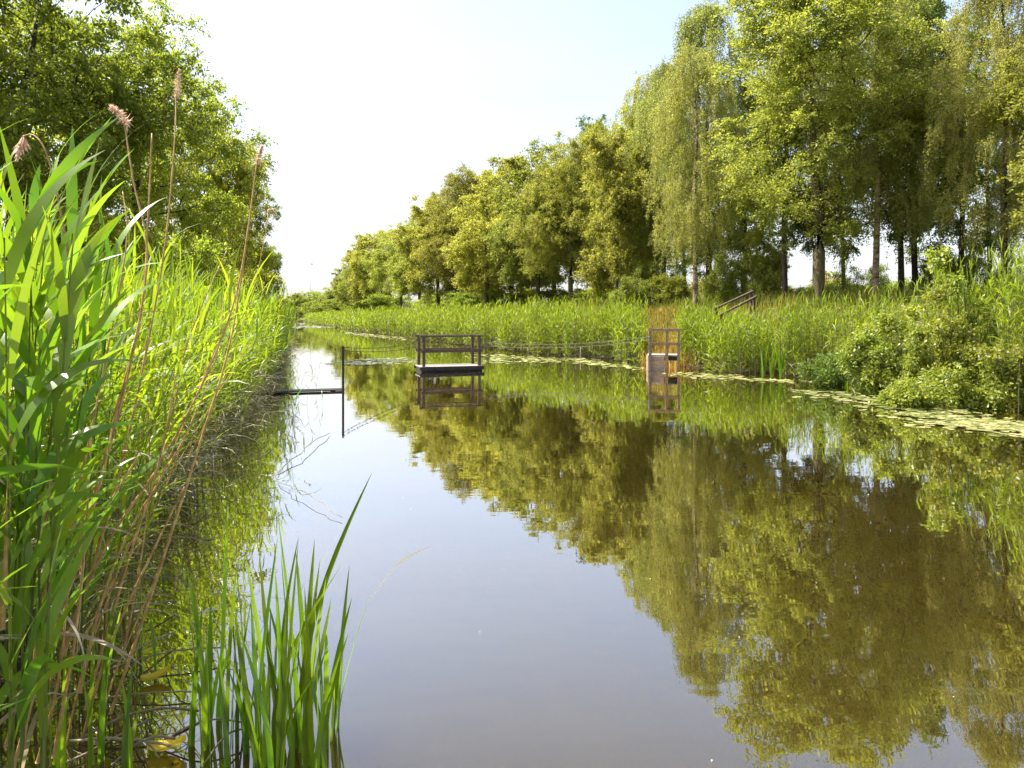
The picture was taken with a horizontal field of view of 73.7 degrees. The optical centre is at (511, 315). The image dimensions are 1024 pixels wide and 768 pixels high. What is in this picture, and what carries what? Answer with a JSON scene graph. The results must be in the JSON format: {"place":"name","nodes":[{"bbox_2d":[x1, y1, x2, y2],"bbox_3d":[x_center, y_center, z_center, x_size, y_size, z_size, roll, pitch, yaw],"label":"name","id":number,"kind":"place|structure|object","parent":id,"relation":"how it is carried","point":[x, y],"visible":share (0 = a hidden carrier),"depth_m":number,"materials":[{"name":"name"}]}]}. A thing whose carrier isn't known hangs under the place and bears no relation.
{"place":"outdoors","nodes":[
{"label":"outdoors","id":0,"kind":"place"},
{"bbox_2d":[0,305,1021,707],"bbox_3d":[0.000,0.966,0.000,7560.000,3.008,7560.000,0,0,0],"label":"ground","id":1,"kind":"structure","parent":0,"point":[300,319],"depth_m":21.84,"materials":[{"name":"soil"}]},
{"bbox_2d":[0,192,71,724],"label":"reed plant","id":2,"kind":"object","parent":1,"relation":"on","point":[18,411],"visible":0.43,"depth_m":2.09,"materials":[{"name":"green plant"}]},
{"bbox_2d":[0,435,72,630],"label":"dry stalk","id":3,"kind":"object","parent":1,"relation":"on","point":[4,571],"visible":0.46,"depth_m":2.01,"materials":[{"name":"plant"}]},
{"bbox_2d":[0,155,98,609],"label":"reed plant","id":4,"kind":"object","parent":1,"relation":"on","point":[9,470],"visible":1,"depth_m":1.59,"materials":[{"name":"green plant"}]},
{"bbox_2d":[0,118,110,767],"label":"reed plant","id":5,"kind":"object","parent":1,"relation":"on","point":[19,400],"visible":0.56,"depth_m":2.10,"materials":[{"name":"green plant"}]},
{"bbox_2d":[0,111,113,767],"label":"reed plant","id":6,"kind":"object","parent":1,"relation":"on","point":[16,625],"visible":0.4,"depth_m":2.13,"materials":[{"name":"green plant"}]},
{"bbox_2d":[49,658,68,767],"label":"iris plant","id":7,"kind":"object","parent":1,"relation":"on","point":[61,755],"visible":0.65,"depth_m":2.60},
{"bbox_2d":[0,145,133,753],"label":"reed plant","id":8,"kind":"object","parent":1,"relation":"on","point":[21,389],"visible":0.46,"depth_m":2.18,"materials":[{"name":"green plant"}]},
{"bbox_2d":[0,180,134,706],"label":"reed plant","id":9,"kind":"object","parent":1,"relation":"on","point":[16,681],"visible":0.49,"depth_m":2.12,"materials":[{"name":"green plant"}]},
{"bbox_2d":[0,251,142,767],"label":"reed plant","id":10,"kind":"object","parent":1,"relation":"on","point":[73,634],"visible":0.19,"depth_m":2.47,"materials":[{"name":"green plant"}]},
{"bbox_2d":[0,150,143,767],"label":"reed plant","id":11,"kind":"object","parent":1,"relation":"on","point":[23,236],"visible":0.98,"depth_m":1.86,"materials":[{"name":"green plant"}]},
{"bbox_2d":[0,116,143,767],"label":"reed plant","id":12,"kind":"object","parent":1,"relation":"on","point":[35,385],"visible":0.72,"depth_m":2.06,"materials":[{"name":"green plant"}]},
{"bbox_2d":[0,161,143,767],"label":"reed plant","id":13,"kind":"object","parent":1,"relation":"on","point":[29,675],"visible":0.74,"depth_m":2.01,"materials":[{"name":"green plant"}]},
{"bbox_2d":[6,155,152,767],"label":"reed plant","id":14,"kind":"object","parent":1,"relation":"on","point":[85,298],"visible":0.26,"depth_m":2.50,"materials":[{"name":"green plant"}]},
{"bbox_2d":[0,126,162,666],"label":"reed plant","id":15,"kind":"object","parent":1,"relation":"on","point":[83,228],"visible":0.49,"depth_m":2.23,"materials":[{"name":"green plant"}]},
{"bbox_2d":[36,129,136,767],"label":"reed plant","id":16,"kind":"object","parent":1,"relation":"on","point":[69,299],"visible":0.92,"depth_m":2.02,"materials":[{"name":"green plant"}]},
{"bbox_2d":[2,202,176,293],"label":"shrub","id":17,"kind":"object","parent":1,"relation":"on","point":[116,234],"visible":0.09,"depth_m":19.39,"materials":[{"name":"green plant"}]},
{"bbox_2d":[17,196,169,767],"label":"reed plant","id":18,"kind":"object","parent":1,"relation":"on","point":[95,306],"visible":0.57,"depth_m":2.55,"materials":[{"name":"green plant"}]},
{"bbox_2d":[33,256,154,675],"bbox_3d":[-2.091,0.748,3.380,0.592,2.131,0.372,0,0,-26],"label":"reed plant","id":19,"kind":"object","parent":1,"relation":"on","point":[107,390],"visible":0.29,"depth_m":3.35,"materials":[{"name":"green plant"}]},
{"bbox_2d":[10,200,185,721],"bbox_3d":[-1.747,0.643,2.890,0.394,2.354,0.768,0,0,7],"label":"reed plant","id":20,"kind":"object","parent":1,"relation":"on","point":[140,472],"visible":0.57,"depth_m":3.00,"materials":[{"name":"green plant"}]},
{"bbox_2d":[51,429,146,758],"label":"dry stalk","id":21,"kind":"object","parent":1,"relation":"on","point":[62,709],"visible":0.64,"depth_m":2.53,"materials":[{"name":"plant"}]},
{"bbox_2d":[81,595,124,767],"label":"iris plant","id":22,"kind":"object","parent":1,"relation":"on","point":[108,651],"visible":0.93,"depth_m":2.65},
{"bbox_2d":[0,0,215,260],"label":"oak tree","id":23,"kind":"object","parent":1,"relation":"on","point":[38,108],"visible":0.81,"depth_m":19.11,"materials":[{"name":"green plant"}]},
{"bbox_2d":[121,665,139,767],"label":"iris plant","id":24,"kind":"object","parent":1,"relation":"on","point":[128,736],"visible":1,"depth_m":2.62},
{"bbox_2d":[0,0,277,293],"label":"oak tree","id":25,"kind":"object","parent":1,"relation":"on","point":[226,201],"visible":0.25,"depth_m":25.32,"materials":[{"name":"green plant"}]},
{"bbox_2d":[80,363,199,632],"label":"reed plant","id":26,"kind":"object","parent":1,"relation":"on","point":[95,454],"visible":0.3,"depth_m":3.59,"materials":[{"name":"green plant"}]},
{"bbox_2d":[0,146,314,725],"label":"reed bed","id":27,"kind":"object","parent":1,"relation":"on","point":[267,327],"visible":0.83,"depth_m":4.74,"materials":[{"name":"green plant"}]},
{"bbox_2d":[3,192,180,746],"bbox_3d":[-1.749,0.549,2.869,0.616,2.188,0.249,0,0,-35],"label":"dry stalk","id":28,"kind":"object","parent":27,"relation":"on","point":[83,465],"visible":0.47,"depth_m":2.84,"materials":[{"name":"plant"}]},
{"bbox_2d":[74,104,147,558],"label":"dry stalk","id":29,"kind":"object","parent":27,"relation":"on","point":[119,112],"visible":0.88,"depth_m":3.13,"materials":[{"name":"plant"}]},
{"bbox_2d":[71,133,152,562],"bbox_3d":[-1.738,0.204,2.992,0.273,2.173,0.560,0,0,25],"label":"dry stalk","id":30,"kind":"object","parent":27,"relation":"on","point":[118,404],"visible":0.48,"depth_m":3.06,"materials":[{"name":"plant"}]},
{"bbox_2d":[63,68,181,656],"bbox_3d":[-1.807,0.094,3.299,0.162,2.808,0.679,0,0,16],"label":"dry stalk","id":31,"kind":"object","parent":27,"relation":"on","point":[177,84],"visible":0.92,"depth_m":3.27,"materials":[{"name":"plant"}]},
{"bbox_2d":[83,373,192,709],"bbox_3d":[-1.627,0.972,3.082,0.479,1.405,0.380,0,0,0],"label":"dry stalk","id":32,"kind":"object","parent":27,"relation":"on","point":[120,585],"visible":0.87,"depth_m":3.03,"materials":[{"name":"plant"}]},
{"bbox_2d":[78,392,205,693],"bbox_3d":[-1.652,0.960,3.041,0.471,1.184,0.413,0,0,-16],"label":"dry stalk","id":33,"kind":"object","parent":27,"relation":"on","point":[103,596],"visible":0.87,"depth_m":3.02,"materials":[{"name":"plant"}]},
{"bbox_2d":[49,144,263,685],"bbox_3d":[-1.636,0.385,3.230,0.114,2.580,1.002,0,0,43],"label":"dry stalk","id":34,"kind":"object","parent":27,"relation":"on","point":[257,161],"visible":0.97,"depth_m":3.23,"materials":[{"name":"plant"}]},
{"bbox_2d":[150,226,238,296],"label":"shrub","id":35,"kind":"object","parent":1,"relation":"on","point":[201,245],"visible":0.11,"depth_m":31.25,"materials":[{"name":"green plant"}]},
{"bbox_2d":[116,95,278,293],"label":"oak tree","id":36,"kind":"object","parent":1,"relation":"on","point":[242,178],"visible":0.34,"depth_m":42.67,"materials":[{"name":"green plant"}]},
{"bbox_2d":[189,180,283,289],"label":"oak tree","id":37,"kind":"object","parent":1,"relation":"on","point":[265,255],"visible":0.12,"depth_m":64.22,"materials":[{"name":"green plant"}]},
{"bbox_2d":[348,229,397,305],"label":"broadleaf tree","id":38,"kind":"object","parent":1,"relation":"on","point":[362,241],"visible":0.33,"depth_m":117.30,"materials":[{"name":"green plant"}]},
{"bbox_2d":[357,219,418,308],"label":"broadleaf tree","id":39,"kind":"object","parent":1,"relation":"on","point":[377,263],"visible":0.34,"depth_m":101.49,"materials":[{"name":"green plant"}]},
{"bbox_2d":[385,213,435,307],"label":"broadleaf tree","id":40,"kind":"object","parent":1,"relation":"on","point":[399,271],"visible":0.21,"depth_m":93.44,"materials":[{"name":"green plant"}]},
{"bbox_2d":[388,190,479,306],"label":"broadleaf tree","id":41,"kind":"object","parent":1,"relation":"on","point":[419,215],"visible":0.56,"depth_m":79.70,"materials":[{"name":"green plant"}]},
{"bbox_2d":[409,161,485,305],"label":"broadleaf tree","id":42,"kind":"object","parent":1,"relation":"on","point":[457,190],"visible":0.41,"depth_m":73.40,"materials":[{"name":"green plant"}]},
{"bbox_2d":[438,167,534,307],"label":"broadleaf tree","id":43,"kind":"object","parent":1,"relation":"on","point":[486,269],"visible":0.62,"depth_m":59.78,"materials":[{"name":"green plant"}]},
{"bbox_2d":[461,152,543,300],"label":"broadleaf tree","id":44,"kind":"object","parent":1,"relation":"on","point":[511,163],"visible":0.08,"depth_m":63.78,"materials":[{"name":"green plant"}]},
{"bbox_2d":[472,286,542,308],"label":"shrub","id":45,"kind":"object","parent":1,"relation":"on","point":[521,294],"visible":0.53,"depth_m":60.42,"materials":[{"name":"green plant"}]},
{"bbox_2d":[480,135,590,304],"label":"broadleaf tree","id":46,"kind":"object","parent":1,"relation":"on","point":[511,271],"visible":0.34,"depth_m":51.95,"materials":[{"name":"green plant"}]},
{"bbox_2d":[504,116,626,299],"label":"broadleaf tree","id":47,"kind":"object","parent":1,"relation":"on","point":[574,201],"visible":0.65,"depth_m":46.59,"materials":[{"name":"green plant"}]},
{"bbox_2d":[571,127,660,297],"bbox_3d":[6.171,-5.649,40.097,5.462,10.743,6.740,0,0,4],"label":"broadleaf tree","id":48,"kind":"object","parent":1,"relation":"on","point":[619,207],"visible":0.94,"depth_m":38.91,"materials":[{"name":"green plant"}]},
{"bbox_2d":[579,101,675,277],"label":"broadleaf tree","id":49,"kind":"object","parent":1,"relation":"on","point":[625,109],"visible":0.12,"depth_m":42.83,"materials":[{"name":"green plant"}]},
{"bbox_2d":[604,274,661,310],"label":"shrub","id":50,"kind":"object","parent":1,"relation":"on","point":[626,288],"visible":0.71,"depth_m":36.22,"materials":[{"name":"green plant"}]},
{"bbox_2d":[593,65,690,274],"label":"birch tree","id":51,"kind":"object","parent":1,"relation":"on","point":[636,90],"visible":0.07,"depth_m":43.80,"materials":[{"name":"green plant"}]},
{"bbox_2d":[303,235,1023,412],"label":"reed bed","id":52,"kind":"object","parent":1,"relation":"on","point":[536,325],"visible":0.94,"depth_m":23.08,"materials":[{"name":"green plant"}]},
{"bbox_2d":[637,303,699,367],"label":"dry grass","id":53,"kind":"structure","parent":1,"relation":"on","point":[661,349],"depth_m":26.79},
{"bbox_2d":[619,55,722,277],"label":"birch tree","id":54,"kind":"object","parent":1,"relation":"on","point":[660,74],"visible":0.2,"depth_m":40.12,"materials":[{"name":"green plant"}]},
{"bbox_2d":[646,272,701,306],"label":"round bush","id":55,"kind":"object","parent":1,"relation":"on","point":[667,286],"visible":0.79,"depth_m":35.77,"materials":[{"name":"green plant"}]},
{"bbox_2d":[640,38,756,306],"bbox_3d":[9.277,-6.892,33.946,5.624,13.488,5.675,0,0,29],"label":"birch tree","id":56,"kind":"object","parent":1,"relation":"on","point":[668,200],"visible":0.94,"depth_m":33.11,"materials":[{"name":"green plant"}]},
{"bbox_2d":[630,0,778,297],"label":"birch tree","id":57,"kind":"object","parent":1,"relation":"on","point":[701,19],"visible":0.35,"depth_m":36.56,"materials":[{"name":"green plant"}]},
{"bbox_2d":[698,249,750,307],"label":"shrub","id":58,"kind":"object","parent":1,"relation":"on","point":[726,285],"visible":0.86,"depth_m":33.29,"materials":[{"name":"green plant"}]},
{"bbox_2d":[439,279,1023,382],"bbox_3d":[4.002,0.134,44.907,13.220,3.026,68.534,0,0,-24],"label":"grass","id":59,"kind":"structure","parent":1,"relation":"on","point":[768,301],"depth_m":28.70,"materials":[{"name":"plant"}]},
{"bbox_2d":[671,62,809,289],"bbox_3d":[12.865,-6.825,37.783,8.257,13.459,8.017,0,0,-17],"label":"broadleaf tree","id":60,"kind":"object","parent":1,"relation":"on","point":[747,104],"visible":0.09,"depth_m":37.18,"materials":[{"name":"green plant"}]},
{"bbox_2d":[736,247,788,298],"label":"shrub","id":61,"kind":"object","parent":1,"relation":"on","point":[748,257],"visible":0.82,"depth_m":32.66,"materials":[{"name":"green plant"}]},
{"bbox_2d":[739,216,793,292],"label":"broadleaf tree","id":62,"kind":"object","parent":1,"relation":"on","point":[754,240],"visible":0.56,"depth_m":33.24,"materials":[{"name":"green plant"}]},
{"bbox_2d":[733,36,853,301],"bbox_3d":[12.858,-6.473,30.756,4.154,12.418,4.757,0,0,-17],"label":"slender tree","id":63,"kind":"object","parent":1,"relation":"on","point":[789,234],"visible":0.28,"depth_m":30.22,"materials":[{"name":"green plant"}]},
{"bbox_2d":[799,50,865,292],"bbox_3d":[16.285,-7.288,33.767,3.741,14.340,3.828,0,0,-6],"label":"slender tree","id":64,"kind":"object","parent":1,"relation":"on","point":[845,257],"visible":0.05,"depth_m":33.22,"materials":[{"name":"green plant"}]},
{"bbox_2d":[793,349,881,387],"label":"waterside shrub","id":65,"kind":"object","parent":1,"relation":"on","point":[830,375],"visible":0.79,"depth_m":16.70,"materials":[{"name":"green plant"}]},
{"bbox_2d":[693,0,1013,303],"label":"broadleaf tree","id":66,"kind":"object","parent":1,"relation":"on","point":[787,40],"visible":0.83,"depth_m":26.19,"materials":[{"name":"green plant"}]},
{"bbox_2d":[831,260,891,293],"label":"shrub","id":67,"kind":"object","parent":1,"relation":"on","point":[882,279],"visible":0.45,"depth_m":32.75,"materials":[{"name":"green plant"}]},
{"bbox_2d":[834,327,896,393],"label":"willow bush","id":68,"kind":"object","parent":1,"relation":"on","point":[864,386],"visible":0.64,"depth_m":15.42,"materials":[{"name":"green plant"}]},
{"bbox_2d":[800,0,965,299],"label":"birch tree","id":69,"kind":"object","parent":1,"relation":"on","point":[877,218],"visible":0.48,"depth_m":26.59,"materials":[{"name":"green plant"}]},
{"bbox_2d":[837,311,936,390],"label":"willow bush","id":70,"kind":"object","parent":1,"relation":"on","point":[911,363],"visible":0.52,"depth_m":14.78,"materials":[{"name":"green plant"}]},
{"bbox_2d":[853,0,941,293],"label":"slender tree","id":71,"kind":"object","parent":1,"relation":"on","point":[901,276],"visible":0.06,"depth_m":29.69,"materials":[{"name":"green plant"}]},
{"bbox_2d":[867,372,959,409],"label":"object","id":72,"kind":"object","parent":1,"relation":"on","point":[905,392],"visible":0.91,"depth_m":12.85,"materials":[{"name":"green plant"}]},
{"bbox_2d":[900,0,984,291],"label":"slender tree","id":73,"kind":"object","parent":1,"relation":"on","point":[942,10],"visible":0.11,"depth_m":29.75,"materials":[{"name":"green plant"}]},
{"bbox_2d":[904,235,982,293],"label":"shrub","id":74,"kind":"object","parent":1,"relation":"on","point":[928,275],"visible":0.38,"depth_m":29.42,"materials":[{"name":"green plant"}]},
{"bbox_2d":[915,21,993,268],"bbox_3d":[19.171,-6.452,29.962,3.990,12.591,4.570,0,0,23],"label":"slender tree","id":75,"kind":"object","parent":1,"relation":"on","point":[957,225],"visible":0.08,"depth_m":29.84,"materials":[{"name":"green plant"}]},
{"bbox_2d":[915,280,995,399],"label":"willow bush","id":76,"kind":"object","parent":1,"relation":"on","point":[949,347],"visible":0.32,"depth_m":13.90,"materials":[{"name":"green plant"}]},
{"bbox_2d":[920,245,1011,386],"bbox_3d":[9.975,0.164,15.325,1.431,3.681,2.006,0,0,-19],"label":"sapling","id":77,"kind":"object","parent":1,"relation":"on","point":[937,255],"visible":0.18,"depth_m":15.00,"materials":[{"name":"green plant"}]},
{"bbox_2d":[912,356,1023,410],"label":"willow bush","id":78,"kind":"object","parent":1,"relation":"on","point":[984,396],"visible":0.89,"depth_m":12.77,"materials":[{"name":"green plant"}]},
{"bbox_2d":[918,0,1023,296],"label":"birch tree","id":79,"kind":"object","parent":1,"relation":"on","point":[999,33],"visible":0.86,"depth_m":22.61,"materials":[{"name":"green plant"}]},
{"bbox_2d":[937,8,1020,280],"bbox_3d":[19.062,-6.454,27.638,3.336,12.496,3.260,0,0,29],"label":"slender tree","id":80,"kind":"object","parent":1,"relation":"on","point":[988,244],"visible":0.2,"depth_m":27.47,"materials":[{"name":"green plant"}]},
{"bbox_2d":[957,54,1023,237],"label":"broadleaf tree","id":81,"kind":"object","parent":1,"relation":"on","point":[1011,106],"visible":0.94,"depth_m":21.19,"materials":[{"name":"green plant"}]},
{"bbox_2d":[968,339,1023,409],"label":"willow bush","id":82,"kind":"object","parent":1,"relation":"on","point":[1012,354],"visible":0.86,"depth_m":12.41,"materials":[{"name":"green plant"}]},
{"bbox_2d":[969,0,1023,251],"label":"birch tree","id":83,"kind":"object","parent":1,"relation":"on","point":[1001,157],"visible":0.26,"depth_m":23.21,"materials":[{"name":"green plant"}]},
{"bbox_2d":[0,322,1023,767],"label":"water","id":84,"kind":"structure","parent":0,"point":[638,564],"depth_m":4.67,"materials":[{"name":"liquid"}]},
{"bbox_2d":[31,159,117,725],"bbox_3d":[-1.880,0.582,2.822,0.186,2.472,0.743,0,0,-5],"label":"reed plant","id":85,"kind":"object","parent":84,"relation":"in","point":[54,304],"visible":0.14,"depth_m":2.88,"materials":[{"name":"green plant"}]},
{"bbox_2d":[81,487,184,736],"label":"dry stalk","id":86,"kind":"object","parent":84,"relation":"on","point":[119,622],"visible":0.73,"depth_m":2.85,"materials":[{"name":"plant"}]},
{"bbox_2d":[109,245,254,713],"bbox_3d":[-1.559,0.642,3.327,0.104,2.252,0.790,0,0,26],"label":"dry stalk","id":87,"kind":"object","parent":84,"relation":"on","point":[132,649],"visible":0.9,"depth_m":3.25,"materials":[{"name":"plant"}]},
{"bbox_2d":[178,538,212,732],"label":"iris plant","id":88,"kind":"object","parent":84,"relation":"in","point":[210,650],"visible":0.4,"depth_m":2.87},
{"bbox_2d":[187,569,208,750],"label":"iris plant","id":89,"kind":"object","parent":84,"relation":"in","point":[199,661],"visible":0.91,"depth_m":2.77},
{"bbox_2d":[198,637,229,767],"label":"iris plant","id":90,"kind":"object","parent":84,"relation":"in","point":[226,744],"visible":0.99,"depth_m":2.65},
{"bbox_2d":[212,513,232,720],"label":"iris plant","id":91,"kind":"object","parent":84,"relation":"in","point":[223,662],"visible":0.56,"depth_m":2.96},
{"bbox_2d":[213,564,253,758],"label":"iris plant","id":92,"kind":"object","parent":84,"relation":"in","point":[226,701],"visible":0.86,"depth_m":2.66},
{"bbox_2d":[230,560,257,754],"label":"iris plant","id":93,"kind":"object","parent":84,"relation":"in","point":[246,743],"visible":0.61,"depth_m":2.72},
{"bbox_2d":[235,543,276,767],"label":"iris plant","id":94,"kind":"object","parent":84,"relation":"in","point":[248,696],"visible":0.83,"depth_m":2.62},
{"bbox_2d":[229,606,287,767],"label":"iris plant","id":95,"kind":"object","parent":84,"relation":"in","point":[269,748],"visible":1,"depth_m":2.55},
{"bbox_2d":[245,555,276,730],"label":"iris plant","id":96,"kind":"object","parent":84,"relation":"in","point":[258,635],"visible":0.36,"depth_m":2.80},
{"bbox_2d":[267,540,319,767],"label":"iris plant","id":97,"kind":"object","parent":84,"relation":"in","point":[288,703],"visible":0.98,"depth_m":2.55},
{"bbox_2d":[259,541,340,765],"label":"iris plant","id":98,"kind":"object","parent":84,"relation":"in","point":[275,693],"visible":0.48,"depth_m":2.69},
{"bbox_2d":[294,555,331,712],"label":"iris plant","id":99,"kind":"object","parent":84,"relation":"in","point":[301,610],"visible":0.27,"depth_m":2.87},
{"bbox_2d":[292,562,351,767],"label":"iris plant","id":100,"kind":"object","parent":84,"relation":"in","point":[305,724],"visible":0.9,"depth_m":2.62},
{"bbox_2d":[277,473,371,752],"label":"iris plant","id":101,"kind":"object","parent":84,"relation":"in","point":[320,603],"visible":0.52,"depth_m":2.73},
{"bbox_2d":[309,613,340,767],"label":"iris plant","id":102,"kind":"object","parent":84,"relation":"in","point":[320,745],"visible":0.98,"depth_m":2.52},
{"bbox_2d":[323,571,370,728],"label":"iris plant","id":103,"kind":"object","parent":84,"relation":"in","point":[338,694],"visible":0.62,"depth_m":2.90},
{"bbox_2d":[414,334,483,371],"bbox_3d":[-2.027,1.272,21.917,2.060,1.315,1.090,0,0,-18],"label":"cable raft","id":104,"kind":"object","parent":84,"relation":"on","point":[471,366],"visible":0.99,"depth_m":21.60,"materials":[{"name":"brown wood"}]},
{"bbox_2d":[646,328,680,369],"bbox_3d":[4.973,1.270,22.423,1.050,1.760,1.055,0,0,9],"label":"landing dock","id":105,"kind":"object","parent":84,"relation":"in","point":[651,357],"visible":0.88,"depth_m":22.00,"materials":[{"name":"brown wood"}]},
{"bbox_2d":[792,390,993,415],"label":"lily pads","id":106,"kind":"object","parent":84,"relation":"on","point":[812,392],"visible":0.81,"depth_m":13.79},
{"bbox_2d":[863,407,1023,436],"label":"lily pads","id":107,"kind":"object","parent":84,"relation":"on","point":[977,423],"visible":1,"depth_m":11.07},
{"bbox_2d":[0,0,1023,310],"label":"sky","id":108,"kind":"structure","parent":0,"point":[366,105],"materials":[{"name":"white"}]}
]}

